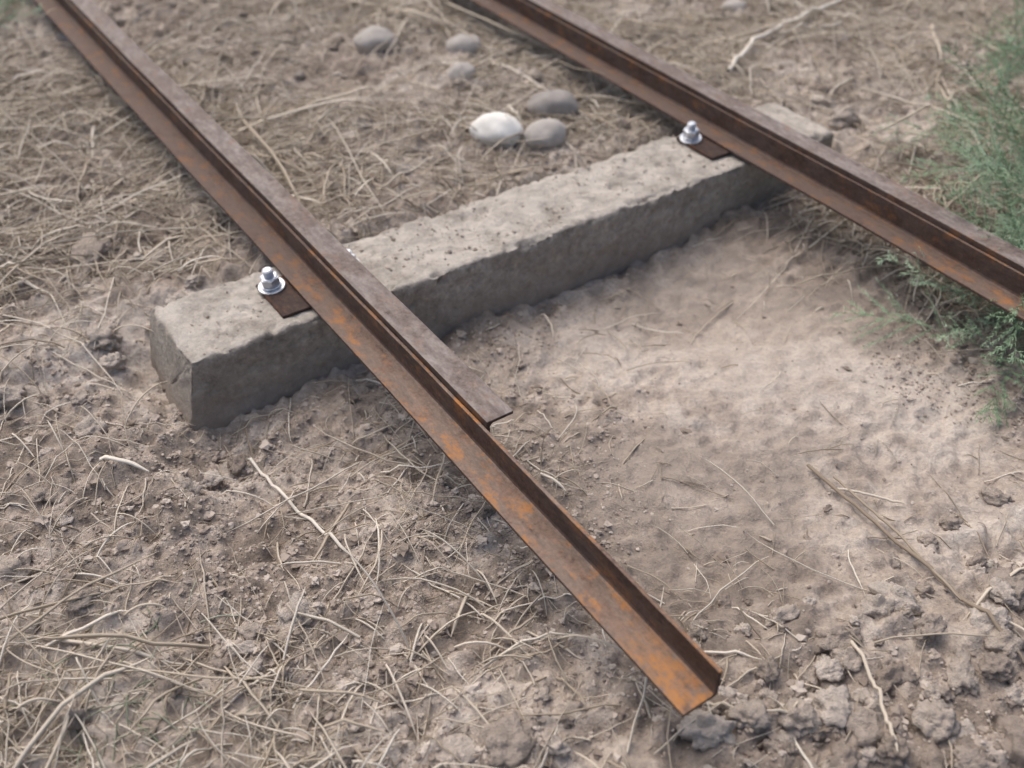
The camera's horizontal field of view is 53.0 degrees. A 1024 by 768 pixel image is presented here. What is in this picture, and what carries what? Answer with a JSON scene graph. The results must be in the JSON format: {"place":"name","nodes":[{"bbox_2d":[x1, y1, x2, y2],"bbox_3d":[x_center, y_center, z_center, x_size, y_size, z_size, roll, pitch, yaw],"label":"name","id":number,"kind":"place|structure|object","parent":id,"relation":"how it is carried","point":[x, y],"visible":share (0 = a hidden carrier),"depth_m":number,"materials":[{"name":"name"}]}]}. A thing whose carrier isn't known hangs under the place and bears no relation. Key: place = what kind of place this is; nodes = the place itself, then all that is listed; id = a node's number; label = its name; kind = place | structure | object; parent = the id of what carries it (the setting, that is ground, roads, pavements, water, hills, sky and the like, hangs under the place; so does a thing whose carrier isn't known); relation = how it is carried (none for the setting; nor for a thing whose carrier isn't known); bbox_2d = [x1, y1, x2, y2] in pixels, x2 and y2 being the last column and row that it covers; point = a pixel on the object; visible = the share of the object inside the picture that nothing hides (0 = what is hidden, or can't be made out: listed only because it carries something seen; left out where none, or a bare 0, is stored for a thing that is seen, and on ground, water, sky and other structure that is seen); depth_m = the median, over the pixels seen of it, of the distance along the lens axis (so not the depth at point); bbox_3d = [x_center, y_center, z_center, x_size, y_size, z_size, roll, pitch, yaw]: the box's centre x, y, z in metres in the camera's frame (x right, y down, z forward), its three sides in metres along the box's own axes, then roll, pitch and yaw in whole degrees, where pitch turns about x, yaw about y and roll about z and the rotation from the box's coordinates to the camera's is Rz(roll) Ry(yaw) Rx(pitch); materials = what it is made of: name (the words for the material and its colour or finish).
{"place":"outdoors","nodes":[
{"label":"outdoors","id":0,"kind":"place"},
{"bbox_2d":[0,0,1023,767],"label":"ground","id":1,"kind":"structure","parent":0,"point":[810,378],"depth_m":1.46,"materials":[{"name":"brown soil"}]},
{"bbox_2d":[0,0,43,29],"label":"feathery weed","id":2,"kind":"object","parent":1,"relation":"on","point":[6,7],"visible":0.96,"depth_m":2.42,"materials":[{"name":"green plant"}]},
{"bbox_2d":[0,9,136,154],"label":"dry grass tuft","id":3,"kind":"object","parent":1,"relation":"on","point":[39,120],"visible":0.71,"depth_m":2.19,"materials":[{"name":"plant"}]},
{"bbox_2d":[0,268,153,481],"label":"dry grass tuft","id":4,"kind":"object","parent":1,"relation":"on","point":[47,392],"visible":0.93,"depth_m":1.51,"materials":[{"name":"plant"}]},
{"bbox_2d":[0,381,173,574],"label":"dry grass tuft","id":5,"kind":"object","parent":1,"relation":"on","point":[32,456],"visible":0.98,"depth_m":1.35,"materials":[{"name":"plant"}]},
{"bbox_2d":[0,152,185,374],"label":"dry grass tuft","id":6,"kind":"object","parent":1,"relation":"on","point":[13,358],"visible":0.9,"depth_m":1.63,"materials":[{"name":"plant"}]},
{"bbox_2d":[0,159,187,342],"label":"dry grass tuft","id":7,"kind":"object","parent":1,"relation":"on","point":[45,203],"visible":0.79,"depth_m":1.81,"materials":[{"name":"plant"}]},
{"bbox_2d":[0,577,267,767],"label":"dry grass tuft","id":8,"kind":"object","parent":1,"relation":"on","point":[157,714],"visible":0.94,"depth_m":1.09,"materials":[{"name":"beige plant"}]},
{"bbox_2d":[0,420,277,724],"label":"dry grass tuft","id":9,"kind":"object","parent":1,"relation":"on","point":[61,571],"visible":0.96,"depth_m":1.26,"materials":[{"name":"plant"}]},
{"bbox_2d":[0,88,349,286],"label":"dry grass tuft","id":10,"kind":"object","parent":1,"relation":"on","point":[174,177],"visible":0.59,"depth_m":1.90,"materials":[{"name":"plant"}]},
{"bbox_2d":[93,0,345,78],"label":"dry grass tuft","id":11,"kind":"object","parent":1,"relation":"on","point":[260,33],"visible":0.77,"depth_m":2.47,"materials":[{"name":"plant"}]},
{"bbox_2d":[246,457,347,552],"bbox_3d":[-0.293,0.161,1.378,0.010,0.037,0.266,-29,48,-30],"label":"dry stick","id":12,"kind":"object","parent":1,"relation":"on","point":[313,521],"visible":0.94,"depth_m":1.38,"materials":[{"name":"wood"}]},
{"bbox_2d":[353,26,397,53],"bbox_3d":[-0.316,-0.796,2.384,0.104,0.065,0.082,-11,41,-13],"label":"river stone","id":13,"kind":"object","parent":1,"relation":"on","point":[370,39],"visible":0.84,"depth_m":2.36,"materials":[{"name":"grey stone"}]},
{"bbox_2d":[244,56,540,202],"bbox_3d":[-0.222,-0.526,2.058,0.758,0.100,0.548,22,45,24],"label":"dry grass tuft","id":14,"kind":"object","parent":1,"relation":"on","point":[378,116],"visible":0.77,"depth_m":2.08,"materials":[{"name":"plant"}]},
{"bbox_2d":[395,164,413,175],"bbox_3d":[-0.200,-0.398,1.916,0.036,0.022,0.028,-19,44,-22],"label":"river stone","id":15,"kind":"object","parent":1,"relation":"on","point":[403,169],"visible":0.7,"depth_m":1.91,"materials":[{"name":"grey stone"}]},
{"bbox_2d":[322,468,490,666],"bbox_3d":[-0.138,0.219,1.290,0.229,0.059,0.322,0,40,0],"label":"dry grass tuft","id":16,"kind":"object","parent":1,"relation":"on","point":[445,535],"visible":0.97,"depth_m":1.29,"materials":[{"name":"plant"}]},
{"bbox_2d":[307,600,507,746],"bbox_3d":[-0.139,0.327,1.143,0.230,0.043,0.178,15,42,17],"label":"dry grass tuft","id":17,"kind":"object","parent":1,"relation":"on","point":[425,684],"visible":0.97,"depth_m":1.13,"materials":[{"name":"plant"}]},
{"bbox_2d":[446,62,475,81],"bbox_3d":[-0.113,-0.675,2.233,0.062,0.047,0.078,23,45,24],"label":"river stone","id":18,"kind":"object","parent":1,"relation":"on","point":[457,68],"visible":0.76,"depth_m":2.21,"materials":[{"name":"grey stone"}]},
{"bbox_2d":[446,34,480,54],"bbox_3d":[-0.112,-0.778,2.363,0.080,0.049,0.069,-7,41,-9],"label":"river stone","id":19,"kind":"object","parent":1,"relation":"on","point":[456,43],"visible":0.84,"depth_m":2.34,"materials":[{"name":"grey stone"}]},
{"bbox_2d":[311,512,624,760],"bbox_3d":[-0.041,0.262,1.166,0.369,0.112,0.331,0,40,0],"label":"dry grass tuft","id":20,"kind":"object","parent":1,"relation":"on","point":[430,582],"visible":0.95,"depth_m":1.19,"materials":[{"name":"plant"}]},
{"bbox_2d":[149,103,833,430],"bbox_3d":[0.026,-0.225,1.799,1.322,0.191,0.186,-23,45,-25],"label":"concrete sleeper","id":21,"kind":"object","parent":1,"relation":"on","point":[260,362],"visible":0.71,"depth_m":1.68,"materials":[{"name":"grey concrete"}]},
{"bbox_2d":[256,276,311,318],"bbox_3d":[-0.299,-0.151,1.568,0.155,0.005,0.100,-24,46,-26],"label":"base plate","id":22,"kind":"object","parent":21,"relation":"on","point":[288,300],"visible":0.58,"depth_m":1.53,"materials":[{"name":"brown metal"}]},
{"bbox_2d":[258,267,284,294],"bbox_3d":[-0.366,-0.160,1.547,0.041,0.034,0.041,-19,47,-14],"label":"anchor bolt","id":23,"kind":"object","parent":22,"relation":"on","point":[271,283],"visible":1,"depth_m":1.54,"materials":[{"name":"metal"}]},
{"bbox_2d":[34,0,722,716],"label":"steel rail","id":24,"kind":"object","parent":21,"relation":"on","point":[450,402],"visible":1,"depth_m":1.39,"materials":[{"name":"brown metal"}]},
{"bbox_2d":[163,108,807,354],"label":"sleeper crumbs","id":25,"kind":"object","parent":21,"relation":"on","point":[469,246],"visible":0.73,"depth_m":1.70,"materials":[{"name":"concrete"}]},
{"bbox_2d":[676,135,731,159],"bbox_3d":[0.402,-0.464,1.938,0.155,0.005,0.100,-23,45,-25],"label":"base plate","id":26,"kind":"object","parent":21,"relation":"on","point":[708,149],"visible":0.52,"depth_m":1.90,"materials":[{"name":"brown metal"}]},
{"bbox_2d":[680,121,701,143],"bbox_3d":[0.335,-0.473,1.918,0.041,0.034,0.041,-19,48,-14],"label":"anchor bolt","id":27,"kind":"object","parent":26,"relation":"on","point":[690,134],"visible":1,"depth_m":1.92,"materials":[{"name":"metal"}]},
{"bbox_2d":[470,0,1023,321],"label":"steel rail","id":28,"kind":"object","parent":21,"relation":"on","point":[957,249],"visible":0.99,"depth_m":1.81,"materials":[{"name":"brown metal"}]},
{"bbox_2d":[469,112,523,147],"bbox_3d":[-0.031,-0.496,2.010,0.108,0.068,0.088,11,41,13],"label":"river stone","id":29,"kind":"object","parent":1,"relation":"on","point":[493,128],"visible":0.94,"depth_m":1.98,"materials":[{"name":"white stone"}]},
{"bbox_2d":[0,0,1023,767],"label":"dry straw","id":30,"kind":"object","parent":1,"relation":"on","point":[122,128],"visible":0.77,"depth_m":1.88,"materials":[{"name":"beige plant"}]},
{"bbox_2d":[0,0,1023,767],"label":"dirt clods","id":31,"kind":"object","parent":1,"relation":"on","point":[510,740],"visible":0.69,"depth_m":1.15,"materials":[{"name":"soil"}]},
{"bbox_2d":[0,0,1023,767],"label":"soil crumbs","id":32,"kind":"object","parent":1,"relation":"on","point":[894,712],"visible":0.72,"depth_m":1.29,"materials":[{"name":"brown soil"}]},
{"bbox_2d":[523,118,565,150],"bbox_3d":[0.066,-0.485,2.012,0.070,0.062,0.099,32,50,32],"label":"river stone","id":33,"kind":"object","parent":1,"relation":"on","point":[554,130],"visible":0.9,"depth_m":1.98,"materials":[{"name":"grey stone"}]},
{"bbox_2d":[527,89,578,120],"bbox_3d":[0.083,-0.569,2.109,0.109,0.066,0.076,-7,41,-9],"label":"river stone","id":34,"kind":"object","parent":1,"relation":"on","point":[560,101],"visible":0.71,"depth_m":2.08,"materials":[{"name":"grey stone"}]},
{"bbox_2d":[470,419,644,501],"bbox_3d":[0.055,0.098,1.438,0.283,0.026,0.188,-14,42,-16],"label":"dry grass tuft","id":35,"kind":"object","parent":1,"relation":"on","point":[635,447],"visible":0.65,"depth_m":1.44,"materials":[{"name":"plant"}]},
{"bbox_2d":[456,0,696,54],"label":"dry grass tuft","id":36,"kind":"object","parent":1,"relation":"on","point":[598,9],"visible":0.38,"depth_m":2.57,"materials":[{"name":"plant"}]},
{"bbox_2d":[513,5,785,99],"bbox_3d":[0.357,-0.770,2.361,0.606,0.066,0.691,7,41,8],"label":"dry grass tuft","id":37,"kind":"object","parent":1,"relation":"on","point":[687,37],"visible":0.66,"depth_m":2.42,"materials":[{"name":"plant"}]},
{"bbox_2d":[720,0,747,12],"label":"river stone","id":38,"kind":"object","parent":1,"relation":"on","point":[737,3],"visible":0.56,"depth_m":2.58,"materials":[{"name":"grey stone"}]},
{"bbox_2d":[701,701,787,713],"bbox_3d":[0.254,0.346,1.088,0.112,0.016,0.011,5,41,6],"label":"dry stick","id":39,"kind":"object","parent":1,"relation":"on","point":[767,710],"visible":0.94,"depth_m":1.09,"materials":[{"name":"wood"}]},
{"bbox_2d":[726,0,841,72],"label":"dry stick","id":40,"kind":"object","parent":1,"relation":"on","point":[736,58],"visible":0.93,"depth_m":2.42,"materials":[{"name":"wood"}]},
{"bbox_2d":[674,0,944,80],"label":"dry grass tuft","id":41,"kind":"object","parent":1,"relation":"on","point":[706,23],"visible":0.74,"depth_m":2.44,"materials":[{"name":"plant"}]},
{"bbox_2d":[776,21,843,34],"bbox_3d":[0.713,-0.857,2.457,0.178,0.021,0.015,-11,41,-13],"label":"dry stick","id":42,"kind":"object","parent":1,"relation":"on","point":[820,26],"visible":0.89,"depth_m":2.46,"materials":[{"name":"wood"}]},
{"bbox_2d":[670,69,949,220],"bbox_3d":[0.613,-0.550,2.121,0.501,0.126,0.673,21,45,23],"label":"dry grass tuft","id":43,"kind":"object","parent":1,"relation":"on","point":[832,127],"visible":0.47,"depth_m":2.09,"materials":[{"name":"plant"}]},
{"bbox_2d":[708,0,1023,123],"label":"dry grass tuft","id":44,"kind":"object","parent":1,"relation":"on","point":[934,48],"visible":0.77,"depth_m":2.28,"materials":[{"name":"plant"}]},
{"bbox_2d":[830,487,906,504],"bbox_3d":[0.475,0.149,1.371,0.099,0.011,0.007,16,43,18],"label":"dry stick","id":45,"kind":"object","parent":1,"relation":"on","point":[871,495],"visible":1,"depth_m":1.37,"materials":[{"name":"wood"}]},
{"bbox_2d":[850,640,897,751],"bbox_3d":[0.390,0.331,1.099,0.010,0.027,0.151,-1,40,-2],"label":"dry stick","id":46,"kind":"object","parent":1,"relation":"on","point":[871,679],"visible":1,"depth_m":1.09,"materials":[{"name":"wood"}]},
{"bbox_2d":[833,476,961,599],"bbox_3d":[0.488,0.190,1.308,0.010,0.029,0.247,-14,42,-16],"label":"dry stick","id":47,"kind":"object","parent":1,"relation":"on","point":[944,581],"visible":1,"depth_m":1.31,"materials":[{"name":"wood"}]},
{"bbox_2d":[787,30,1023,164],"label":"dry grass tuft","id":48,"kind":"object","parent":1,"relation":"on","point":[954,89],"visible":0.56,"depth_m":2.18,"materials":[{"name":"plant"}]},
{"bbox_2d":[806,464,1023,662],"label":"dry stick","id":49,"kind":"object","parent":1,"relation":"on","point":[895,541],"visible":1,"depth_m":1.29,"materials":[{"name":"wood"}]},
{"bbox_2d":[829,178,1023,428],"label":"feathery weed","id":50,"kind":"object","parent":1,"relation":"on","point":[1012,318],"visible":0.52,"depth_m":1.59,"materials":[{"name":"green plant"}]},
{"bbox_2d":[873,40,1023,218],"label":"feathery weed","id":51,"kind":"object","parent":1,"relation":"on","point":[1014,116],"visible":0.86,"depth_m":1.89,"materials":[{"name":"green plant"}]},
{"bbox_2d":[878,87,1023,215],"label":"dry grass tuft","id":52,"kind":"object","parent":1,"relation":"on","point":[975,148],"visible":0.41,"depth_m":1.93,"materials":[{"name":"plant"}]},
{"bbox_2d":[897,92,1023,300],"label":"feathery weed","id":53,"kind":"object","parent":1,"relation":"on","point":[989,168],"visible":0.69,"depth_m":1.74,"materials":[{"name":"green plant"}]},
{"bbox_2d":[933,13,1023,132],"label":"feathery weed","id":54,"kind":"object","parent":1,"relation":"on","point":[1005,55],"visible":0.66,"depth_m":2.09,"materials":[{"name":"green plant"}]},
{"bbox_2d":[971,0,1023,65],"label":"feathery weed","id":55,"kind":"object","parent":1,"relation":"on","point":[1015,17],"visible":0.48,"depth_m":2.23,"materials":[{"name":"green plant"}]}
]}

